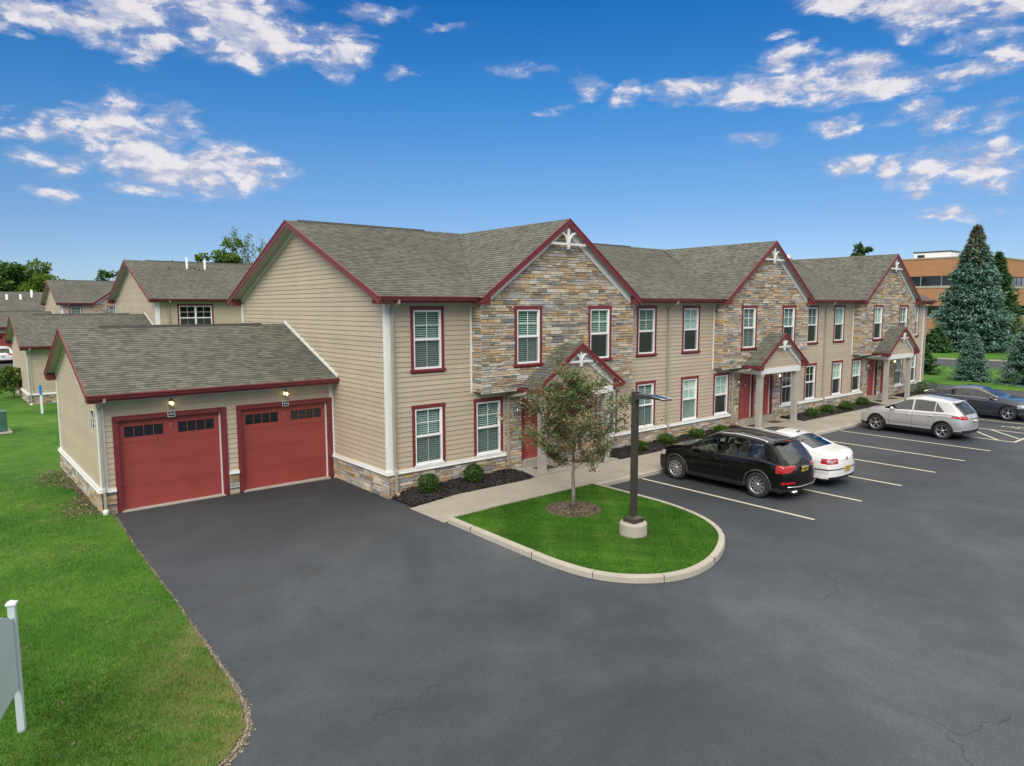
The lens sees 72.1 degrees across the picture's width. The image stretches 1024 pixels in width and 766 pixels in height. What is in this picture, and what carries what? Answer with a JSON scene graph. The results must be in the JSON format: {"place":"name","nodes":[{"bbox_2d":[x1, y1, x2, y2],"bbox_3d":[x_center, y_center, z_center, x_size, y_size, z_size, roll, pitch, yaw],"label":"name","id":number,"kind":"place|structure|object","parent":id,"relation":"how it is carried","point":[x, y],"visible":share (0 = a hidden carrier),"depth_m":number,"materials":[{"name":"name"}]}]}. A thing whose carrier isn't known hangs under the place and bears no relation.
{"place":"outdoors","nodes":[
{"label":"outdoors","id":0,"kind":"place"},
{"bbox_2d":[0,290,45,310],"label":"apartment building","id":1,"kind":"structure","parent":0,"point":[21,301],"depth_m":98.91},
{"bbox_2d":[0,479,244,765],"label":"lawn","id":2,"kind":"structure","parent":0,"point":[55,565],"depth_m":11.84,"materials":[{"name":"green plant"}]},
{"bbox_2d":[0,600,26,732],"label":"entrance sign","id":3,"kind":"object","parent":2,"relation":"on","point":[11,683],"visible":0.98,"depth_m":9.13,"materials":[{"name":"paint"}]},
{"bbox_2d":[3,508,241,763],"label":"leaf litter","id":4,"kind":"object","parent":2,"relation":"on","point":[128,738],"visible":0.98,"depth_m":11.18,"materials":[{"name":"brown plant"}]},
{"bbox_2d":[0,350,1023,504],"bbox_3d":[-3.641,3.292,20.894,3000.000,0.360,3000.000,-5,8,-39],"label":"ground","id":5,"kind":"structure","parent":0,"point":[30,443],"depth_m":31.27,"materials":[{"name":"green plant"}]},
{"bbox_2d":[0,409,11,433],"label":"utility box","id":6,"kind":"object","parent":5,"relation":"on","point":[4,429],"visible":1,"depth_m":30.81,"materials":[{"name":"green paint"}]},
{"bbox_2d":[0,414,4,430],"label":"door","id":7,"kind":"structure","parent":6,"relation":"in","point":[2,426],"depth_m":30.76,"materials":[{"name":"green paint"}]},
{"bbox_2d":[0,362,12,385],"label":"car park","id":8,"kind":"structure","parent":5,"relation":"on","point":[2,364],"depth_m":66.64,"materials":[{"name":"grey asphalt"}]},
{"bbox_2d":[0,346,12,362],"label":"parked car","id":9,"kind":"object","parent":8,"relation":"on","point":[6,354],"visible":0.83,"depth_m":67.75,"materials":[{"name":"white metal"}]},
{"bbox_2d":[0,365,21,397],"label":"shrub","id":10,"kind":"object","parent":5,"relation":"on","point":[12,377],"visible":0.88,"depth_m":41.83,"materials":[{"name":"green plant"}]},
{"bbox_2d":[0,310,52,349],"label":"attached garage","id":11,"kind":"structure","parent":5,"relation":"on","point":[4,315],"depth_m":79.37,"materials":[{"name":"beige"}]},
{"bbox_2d":[0,335,11,349],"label":"garage door","id":12,"kind":"structure","parent":11,"relation":"in","point":[2,337],"depth_m":77.56,"materials":[{"name":"red paint"}]},
{"bbox_2d":[0,260,53,291],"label":"tree","id":13,"kind":"object","parent":5,"relation":"on","point":[11,275],"visible":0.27,"depth_m":126.25,"materials":[{"name":"green plant"}]},
{"bbox_2d":[14,258,65,291],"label":"tree","id":14,"kind":"object","parent":5,"relation":"on","point":[36,282],"visible":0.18,"depth_m":119.34,"materials":[{"name":"green plant"}]},
{"bbox_2d":[39,385,43,413],"bbox_3d":[-23.971,0.840,35.822,0.112,1.450,0.112,-5,8,-39],"label":"bollard post","id":15,"kind":"object","parent":5,"relation":"on","point":[41,399],"visible":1,"depth_m":35.77,"materials":[{"name":"white plastic"}]},
{"bbox_2d":[15,469,100,522],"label":"leaf litter","id":16,"kind":"object","parent":5,"relation":"on","point":[77,489],"visible":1,"depth_m":21.57,"materials":[{"name":"plant"}]},
{"bbox_2d":[40,280,115,313],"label":"apartment building","id":17,"kind":"structure","parent":5,"relation":"on","point":[74,296],"depth_m":80.49,"materials":[{"name":"white plastic"}]},
{"bbox_2d":[69,305,81,313],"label":"window","id":18,"kind":"structure","parent":17,"relation":"in","point":[71,306],"depth_m":78.57,"materials":[{"name":"white plastic"}]},
{"bbox_2d":[107,305,115,312],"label":"window","id":19,"kind":"structure","parent":17,"relation":"in","point":[109,311],"depth_m":80.38,"materials":[{"name":"white plastic"}]},
{"bbox_2d":[4,312,152,404],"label":"attached garage","id":20,"kind":"structure","parent":5,"relation":"on","point":[30,338],"depth_m":40.84,"materials":[{"name":"beige"}]},
{"bbox_2d":[94,269,118,280],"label":"tree","id":21,"kind":"object","parent":5,"relation":"on","point":[102,274],"visible":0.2,"depth_m":99.02,"materials":[{"name":"green plant"}]},
{"bbox_2d":[107,256,251,324],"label":"apartment building","id":22,"kind":"structure","parent":5,"relation":"on","point":[157,292],"depth_m":47.30,"materials":[{"name":"white plastic"}]},
{"bbox_2d":[177,304,213,323],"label":"window","id":23,"kind":"structure","parent":22,"relation":"in","point":[178,305],"depth_m":45.47,"materials":[{"name":"white plastic"}]},
{"bbox_2d":[44,321,339,515],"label":"attached garage","id":24,"kind":"structure","parent":5,"relation":"on","point":[164,415],"depth_m":21.36,"materials":[{"name":"beige"}]},
{"bbox_2d":[117,412,223,509],"bbox_3d":[-9.859,2.225,20.434,2.750,2.510,0.100,-5,8,-39],"label":"garage door","id":25,"kind":"structure","parent":24,"relation":"in","point":[177,458],"depth_m":20.40,"materials":[{"name":"red paint"}]},
{"bbox_2d":[241,402,327,489],"bbox_3d":[-7.264,1.985,22.570,2.810,2.510,0.100,-5,8,-39],"label":"garage door","id":26,"kind":"structure","parent":24,"relation":"in","point":[283,444],"depth_m":22.55,"materials":[{"name":"red paint"}]},
{"bbox_2d":[194,238,242,263],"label":"tree","id":27,"kind":"object","parent":5,"relation":"on","point":[226,257],"visible":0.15,"depth_m":72.31,"materials":[{"name":"green plant"}]},
{"bbox_2d":[221,226,266,263],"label":"tree","id":28,"kind":"object","parent":5,"relation":"on","point":[244,250],"visible":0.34,"depth_m":75.91,"materials":[{"name":"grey plant"}]},
{"bbox_2d":[392,468,533,506],"bbox_3d":[-1.396,3.179,21.877,4.660,0.234,1.280,-5,8,-39],"label":"mulch bed","id":29,"kind":"object","parent":5,"relation":"on","point":[513,474],"visible":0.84,"depth_m":21.48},
{"bbox_2d":[417,473,438,492],"bbox_3d":[-2.491,2.970,20.970,0.697,0.639,0.658,-5,8,-39],"label":"shrub","id":30,"kind":"object","parent":29,"relation":"on","point":[430,481],"visible":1,"depth_m":20.82,"materials":[{"name":"green plant"}]},
{"bbox_2d":[463,462,483,482],"bbox_3d":[-1.206,2.822,22.046,0.676,0.693,0.637,-5,8,-39],"label":"shrub","id":31,"kind":"object","parent":29,"relation":"on","point":[468,470],"visible":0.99,"depth_m":21.92,"materials":[{"name":"green plant"}]},
{"bbox_2d":[392,391,924,505],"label":"mulch","id":32,"kind":"object","parent":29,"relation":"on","point":[516,477],"visible":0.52,"depth_m":22.68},
{"bbox_2d":[516,455,618,476],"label":"porch slab","id":33,"kind":"structure","parent":5,"relation":"on","point":[532,471],"depth_m":24.02,"materials":[{"name":"concrete"}]},
{"bbox_2d":[114,381,1023,765],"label":"car park","id":34,"kind":"structure","parent":5,"relation":"on","point":[344,623],"depth_m":12.53,"materials":[{"name":"grey asphalt"}]},
{"bbox_2d":[112,514,252,765],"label":"soil edge","id":35,"kind":"object","parent":34,"relation":"on","point":[231,682],"visible":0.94,"depth_m":10.49,"materials":[{"name":"brown soil"}]},
{"bbox_2d":[113,513,255,765],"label":"edge grit","id":36,"kind":"object","parent":34,"relation":"on","point":[241,737],"visible":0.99,"depth_m":9.95,"materials":[{"name":"grey gravel"}]},
{"bbox_2d":[448,483,724,583],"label":"island kerb","id":37,"kind":"structure","parent":34,"relation":"on","point":[708,562],"depth_m":15.37,"materials":[{"name":"concrete"}]},
{"bbox_2d":[470,508,723,582],"bbox_3d":[2.802,3.712,17.520,5.744,0.142,5.244,-5,8,-39],"label":"kerb joint","id":38,"kind":"object","parent":37,"relation":"on","point":[594,570],"visible":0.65,"depth_m":15.51,"materials":[{"name":"concrete"}]},
{"bbox_2d":[598,422,865,485],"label":"walkway kerb","id":39,"kind":"structure","parent":34,"relation":"on","point":[627,478],"depth_m":23.82,"materials":[{"name":"concrete"}]},
{"bbox_2d":[660,427,814,497],"bbox_3d":[7.092,2.321,22.511,2.326,1.805,4.941,-5,8,-39],"label":"parked car","id":40,"kind":"object","parent":34,"relation":"on","point":[758,463],"visible":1,"depth_m":21.27,"materials":[{"name":"black metal"}]},
{"bbox_2d":[763,426,854,480],"bbox_3d":[8.953,2.267,24.014,2.267,1.578,5.030,-5,8,-39],"label":"parked car","id":41,"kind":"object","parent":34,"relation":"on","point":[832,460],"visible":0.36,"depth_m":22.19,"materials":[{"name":"white metal"}]},
{"bbox_2d":[642,419,1023,519],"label":"bay marking","id":42,"kind":"object","parent":34,"relation":"on","point":[861,460],"visible":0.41,"depth_m":24.69,"materials":[{"name":"paint"}]},
{"bbox_2d":[861,394,978,438],"bbox_3d":[18.160,1.354,31.449,2.286,1.731,4.689,-5,8,-37],"label":"parked car","id":43,"kind":"object","parent":34,"relation":"on","point":[941,417],"visible":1,"depth_m":30.37,"materials":[{"name":"silver metal"}]},
{"bbox_2d":[924,384,1023,420],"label":"parked car","id":44,"kind":"object","parent":34,"relation":"on","point":[984,399],"visible":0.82,"depth_m":35.38,"materials":[{"name":"black metal"}]},
{"bbox_2d":[227,218,936,498],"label":"apartment building","id":45,"kind":"structure","parent":5,"relation":"on","point":[400,332],"depth_m":25.10,"materials":[{"name":"beige plastic"}]},
{"bbox_2d":[409,306,445,373],"bbox_3d":[-2.580,-1.314,21.320,1.270,2.030,0.195,-5,8,-39],"label":"window","id":46,"kind":"structure","parent":45,"relation":"in","point":[431,368],"depth_m":21.36,"materials":[{"name":"white plastic"}]},
{"bbox_2d":[411,402,445,467],"bbox_3d":[-2.572,1.581,21.636,1.220,1.895,0.190,-5,8,-39],"label":"window","id":47,"kind":"structure","parent":45,"relation":"in","point":[441,445],"depth_m":21.68,"materials":[{"name":"white plastic"}]},
{"bbox_2d":[473,396,502,456],"bbox_3d":[-0.793,1.417,23.100,1.220,1.895,0.190,-5,8,-39],"label":"window","id":48,"kind":"structure","parent":45,"relation":"in","point":[498,442],"depth_m":23.15,"materials":[{"name":"white plastic"}]},
{"bbox_2d":[513,306,543,367],"bbox_3d":[0.519,-1.534,23.257,1.270,2.030,0.195,-5,8,-39],"label":"window","id":49,"kind":"structure","parent":45,"relation":"in","point":[536,338],"depth_m":23.33,"materials":[{"name":"white plastic"}]},
{"bbox_2d":[524,398,537,458],"bbox_3d":[0.731,1.510,24.494,1.030,2.190,0.095,-5,8,-39],"label":"door","id":50,"kind":"structure","parent":45,"relation":"in","point":[528,453],"depth_m":24.41,"materials":[{"name":"red paint"}]},
{"bbox_2d":[560,397,577,451],"bbox_3d":[2.021,1.391,25.555,0.920,2.190,0.095,-5,8,-39],"label":"door","id":51,"kind":"structure","parent":45,"relation":"in","point":[574,397],"depth_m":25.66,"materials":[{"name":"red paint"}]},
{"bbox_2d":[588,306,612,361],"bbox_3d":[3.145,-1.777,25.419,1.270,2.030,0.195,-5,8,-39],"label":"window","id":52,"kind":"structure","parent":45,"relation":"in","point":[608,309],"depth_m":25.53,"materials":[{"name":"white plastic"}]},
{"bbox_2d":[595,387,616,434],"bbox_3d":[3.543,1.076,26.676,1.220,1.875,0.190,-5,8,-39],"label":"window","id":53,"kind":"structure","parent":45,"relation":"in","point":[614,392],"depth_m":26.88,"materials":[{"name":"white plastic"}]},
{"bbox_2d":[635,380,655,428],"bbox_3d":[5.299,0.854,28.114,1.220,1.895,0.190,-5,8,-39],"label":"window","id":54,"kind":"structure","parent":45,"relation":"in","point":[652,383],"depth_m":28.26,"materials":[{"name":"white plastic"}]},
{"bbox_2d":[636,305,657,357],"bbox_3d":[5.291,-2.041,27.798,1.270,2.030,0.195,-5,8,-39],"label":"window","id":55,"kind":"structure","parent":45,"relation":"in","point":[653,353],"depth_m":27.87,"materials":[{"name":"white plastic"}]},
{"bbox_2d":[680,375,698,421],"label":"window","id":56,"kind":"structure","parent":45,"relation":"in","point":[689,384],"depth_m":30.06,"materials":[{"name":"white plastic"}]},
{"bbox_2d":[681,305,700,353],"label":"window","id":57,"kind":"structure","parent":45,"relation":"in","point":[690,312],"depth_m":29.68,"materials":[{"name":"white plastic"}]},
{"bbox_2d":[712,372,729,415],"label":"window","id":58,"kind":"structure","parent":45,"relation":"in","point":[721,380],"depth_m":31.48,"materials":[{"name":"white plastic"}]},
{"bbox_2d":[739,373,751,418],"bbox_3d":[10.819,0.577,32.798,1.030,2.190,0.095,-5,8,-39],"label":"door","id":59,"kind":"structure","parent":45,"relation":"in","point":[745,386],"depth_m":32.87,"materials":[{"name":"red paint"}]},
{"bbox_2d":[740,305,757,350],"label":"window","id":60,"kind":"structure","parent":45,"relation":"in","point":[753,328],"depth_m":31.67,"materials":[{"name":"white plastic"}]},
{"bbox_2d":[762,374,769,414],"bbox_3d":[12.109,0.458,33.859,0.920,2.190,0.095,-5,8,-39],"label":"door","id":61,"kind":"structure","parent":45,"relation":"in","point":[766,385],"depth_m":34.02,"materials":[{"name":"red paint"}]},
{"bbox_2d":[780,371,791,404],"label":"window","id":62,"kind":"structure","parent":45,"relation":"in","point":[789,402],"depth_m":34.95,"materials":[{"name":"white plastic"}]},
{"bbox_2d":[782,305,796,342],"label":"window","id":63,"kind":"structure","parent":45,"relation":"in","point":[785,307],"depth_m":33.87,"materials":[{"name":"white plastic"}]},
{"bbox_2d":[803,363,816,400],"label":"window","id":64,"kind":"structure","parent":45,"relation":"in","point":[814,365],"depth_m":36.54,"materials":[{"name":"white plastic"}]},
{"bbox_2d":[807,305,819,344],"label":"window","id":65,"kind":"structure","parent":45,"relation":"in","point":[812,307],"depth_m":36.28,"materials":[{"name":"white plastic"}]},
{"bbox_2d":[830,360,842,395],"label":"window","id":66,"kind":"structure","parent":45,"relation":"in","point":[837,365],"depth_m":38.38,"materials":[{"name":"plastic"}]},
{"bbox_2d":[833,305,845,342],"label":"window","id":67,"kind":"structure","parent":45,"relation":"in","point":[839,310],"depth_m":38.03,"materials":[{"name":"plastic"}]},
{"bbox_2d":[850,358,861,392],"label":"window","id":68,"kind":"structure","parent":45,"relation":"in","point":[856,367],"depth_m":39.88,"materials":[{"name":"plastic"}]},
{"bbox_2d":[867,359,874,395],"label":"door","id":69,"kind":"structure","parent":45,"relation":"in","point":[871,372],"depth_m":41.21,"materials":[{"name":"red paint"}]},
{"bbox_2d":[872,305,883,340],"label":"window","id":70,"kind":"structure","parent":45,"relation":"in","point":[878,309],"depth_m":40.03,"materials":[{"name":"plastic"}]},
{"bbox_2d":[880,360,883,392],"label":"door","id":71,"kind":"structure","parent":45,"relation":"in","point":[882,369],"depth_m":42.15,"materials":[{"name":"red paint"}]},
{"bbox_2d":[893,358,902,385],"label":"window","id":72,"kind":"structure","parent":45,"relation":"in","point":[897,378],"depth_m":43.45,"materials":[{"name":"white plastic"}]},
{"bbox_2d":[898,305,908,326],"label":"window","id":73,"kind":"structure","parent":45,"relation":"in","point":[904,318],"depth_m":42.14,"materials":[{"name":"white plastic"}]},
{"bbox_2d":[911,354,916,381],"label":"window","id":74,"kind":"structure","parent":45,"relation":"in","point":[914,361],"depth_m":44.88,"materials":[{"name":"white plastic"}]},
{"bbox_2d":[914,305,919,336],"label":"window","id":75,"kind":"structure","parent":45,"relation":"in","point":[918,306],"depth_m":44.56,"materials":[{"name":"plastic"}]},
{"bbox_2d":[410,402,895,522],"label":"walkway","id":76,"kind":"structure","parent":5,"relation":"on","point":[443,510],"depth_m":22.10,"materials":[{"name":"concrete"}]},
{"bbox_2d":[610,426,742,459],"bbox_3d":[6.981,2.379,28.829,9.030,0.191,1.190,-5,8,-39],"label":"mulch bed","id":77,"kind":"object","parent":5,"relation":"on","point":[656,447],"visible":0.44,"depth_m":27.38,"materials":[{"name":"brown soil"}]},
{"bbox_2d":[638,440,647,450],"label":"shrub","id":78,"kind":"object","parent":77,"relation":"on","point":[642,445],"visible":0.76,"depth_m":26.83,"materials":[{"name":"green plant"}]},
{"bbox_2d":[656,432,676,443],"bbox_3d":[6.189,2.215,28.296,0.806,0.524,0.806,-1,6,-7],"label":"shrub","id":79,"kind":"object","parent":77,"relation":"on","point":[666,437],"visible":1,"depth_m":28.13,"materials":[{"name":"green plant"}]},
{"bbox_2d":[686,427,705,437],"bbox_3d":[7.805,2.093,29.536,0.816,0.479,0.810,-5,8,-39],"label":"shrub","id":80,"kind":"object","parent":77,"relation":"on","point":[694,432],"visible":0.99,"depth_m":29.40,"materials":[{"name":"green plant"}]},
{"bbox_2d":[712,423,729,431],"bbox_3d":[9.063,1.992,30.508,0.785,0.482,0.826,-1,6,-4],"label":"shrub","id":81,"kind":"object","parent":77,"relation":"on","point":[719,428],"visible":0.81,"depth_m":30.44,"materials":[{"name":"green plant"}]},
{"bbox_2d":[742,418,801,429],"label":"porch slab","id":82,"kind":"structure","parent":5,"relation":"on","point":[766,424],"depth_m":33.06,"materials":[{"name":"concrete"}]},
{"bbox_2d":[783,402,881,421],"bbox_3d":[17.070,1.446,37.133,9.030,0.191,1.190,-5,8,-39],"label":"mulch bed","id":83,"kind":"object","parent":5,"relation":"on","point":[808,417],"visible":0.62,"depth_m":36.56,"materials":[{"name":"brown soil"}]},
{"bbox_2d":[803,407,820,416],"bbox_3d":[15.028,1.420,35.235,0.840,0.541,0.862,1,6,6],"label":"shrub","id":84,"kind":"object","parent":83,"relation":"on","point":[812,411],"visible":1,"depth_m":35.08,"materials":[{"name":"green plant"}]},
{"bbox_2d":[818,404,835,412],"bbox_3d":[16.314,1.327,36.367,0.859,0.473,0.776,-5,8,-39],"label":"shrub","id":85,"kind":"object","parent":83,"relation":"on","point":[828,408],"visible":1,"depth_m":36.28,"materials":[{"name":"green plant"}]},
{"bbox_2d":[838,400,854,409],"bbox_3d":[17.828,1.148,37.455,0.872,0.613,0.887,2,6,15],"label":"shrub","id":86,"kind":"object","parent":83,"relation":"on","point":[845,404],"visible":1,"depth_m":37.35,"materials":[{"name":"green plant"}]},
{"bbox_2d":[855,397,869,404],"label":"shrub","id":87,"kind":"object","parent":83,"relation":"on","point":[861,400],"visible":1,"depth_m":38.95,"materials":[{"name":"green plant"}]},
{"bbox_2d":[849,242,873,256],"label":"tree","id":88,"kind":"object","parent":5,"relation":"on","point":[860,249],"visible":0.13,"depth_m":91.24,"materials":[{"name":"green plant"}]},
{"bbox_2d":[870,396,904,403],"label":"porch slab","id":89,"kind":"structure","parent":5,"relation":"on","point":[895,400],"depth_m":40.95,"materials":[{"name":"concrete"}]},
{"bbox_2d":[898,362,904,391],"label":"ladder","id":90,"kind":"object","parent":89,"relation":"on","point":[902,374],"visible":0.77,"depth_m":42.40,"materials":[{"name":"metal"}]},
{"bbox_2d":[896,389,929,395],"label":"mulch bed","id":91,"kind":"object","parent":5,"relation":"on","point":[912,393],"visible":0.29,"depth_m":43.60,"materials":[{"name":"brown soil"}]},
{"bbox_2d":[910,381,928,393],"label":"shrub","id":92,"kind":"object","parent":91,"relation":"on","point":[920,390],"visible":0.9,"depth_m":43.85,"materials":[{"name":"green plant"}]},
{"bbox_2d":[917,379,936,390],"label":"shrub","id":93,"kind":"object","parent":91,"relation":"on","point":[931,382],"visible":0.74,"depth_m":44.76,"materials":[{"name":"green plant"}]},
{"bbox_2d":[921,342,944,374],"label":"spruce tree","id":94,"kind":"object","parent":5,"relation":"on","point":[929,360],"visible":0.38,"depth_m":58.38,"materials":[{"name":"green plant"}]},
{"bbox_2d":[923,326,960,352],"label":"shrub","id":95,"kind":"object","parent":5,"relation":"on","point":[936,341],"visible":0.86,"depth_m":84.60,"materials":[{"name":"green plant"}]},
{"bbox_2d":[902,250,1023,339],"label":"office building","id":96,"kind":"structure","parent":5,"relation":"on","point":[929,271],"depth_m":104.41,"materials":[{"name":"brick"}]},
{"bbox_2d":[911,276,1023,315],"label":"ribbon window","id":97,"kind":"structure","parent":96,"relation":"in","point":[926,280],"depth_m":104.32,"materials":[{"name":"black glass"}]},
{"bbox_2d":[947,329,995,381],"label":"spruce tree","id":98,"kind":"object","parent":5,"relation":"on","point":[972,368],"visible":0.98,"depth_m":53.03,"materials":[{"name":"green plant"}]},
{"bbox_2d":[926,223,1022,352],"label":"spruce tree","id":99,"kind":"object","parent":5,"relation":"on","point":[972,299],"visible":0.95,"depth_m":85.35,"materials":[{"name":"green plant"}]},
{"bbox_2d":[964,251,1023,349],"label":"spruce tree","id":100,"kind":"object","parent":5,"relation":"on","point":[1000,263],"visible":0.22,"depth_m":88.84,"materials":[{"name":"green plant"}]},
{"bbox_2d":[987,323,1023,387],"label":"spruce tree","id":101,"kind":"object","parent":5,"relation":"on","point":[1015,363],"visible":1,"depth_m":50.35,"materials":[{"name":"green plant"}]},
{"bbox_2d":[0,0,1023,280],"label":"sky","id":102,"kind":"structure","parent":0,"point":[144,130],"materials":[{"name":"blue"}]},
{"bbox_2d":[454,484,718,573],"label":"island lawn","id":103,"kind":"structure","parent":0,"point":[563,558],"depth_m":17.13,"materials":[{"name":"green plant"}]},
{"bbox_2d":[544,500,601,517],"bbox_3d":[1.681,3.446,19.337,1.600,0.058,1.600,-5,8,-39],"label":"mulch ring","id":104,"kind":"object","parent":103,"relation":"on","point":[568,512],"visible":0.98,"depth_m":19.08,"materials":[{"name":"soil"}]},
{"bbox_2d":[488,348,666,507],"bbox_3d":[1.630,1.274,19.020,4.545,4.537,3.238,3,7,25],"label":"crabapple tree","id":105,"kind":"object","parent":103,"relation":"on","point":[561,401],"visible":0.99,"depth_m":18.75,"materials":[{"name":"green plant"}]},
{"bbox_2d":[619,391,671,538],"bbox_3d":[3.165,1.989,16.786,0.670,3.545,1.315,-5,8,-39],"label":"street lamp","id":106,"kind":"object","parent":103,"relation":"on","point":[633,524],"visible":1,"depth_m":16.94,"materials":[{"name":"metal"}]},
{"bbox_2d":[933,359,1023,369],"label":"road","id":107,"kind":"structure","parent":0,"point":[948,362],"depth_m":69.06,"materials":[{"name":"grey asphalt"}]},
{"bbox_2d":[934,357,1022,361],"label":"road kerb","id":108,"kind":"structure","parent":107,"relation":"on","point":[968,359],"depth_m":73.85,"materials":[{"name":"concrete"}]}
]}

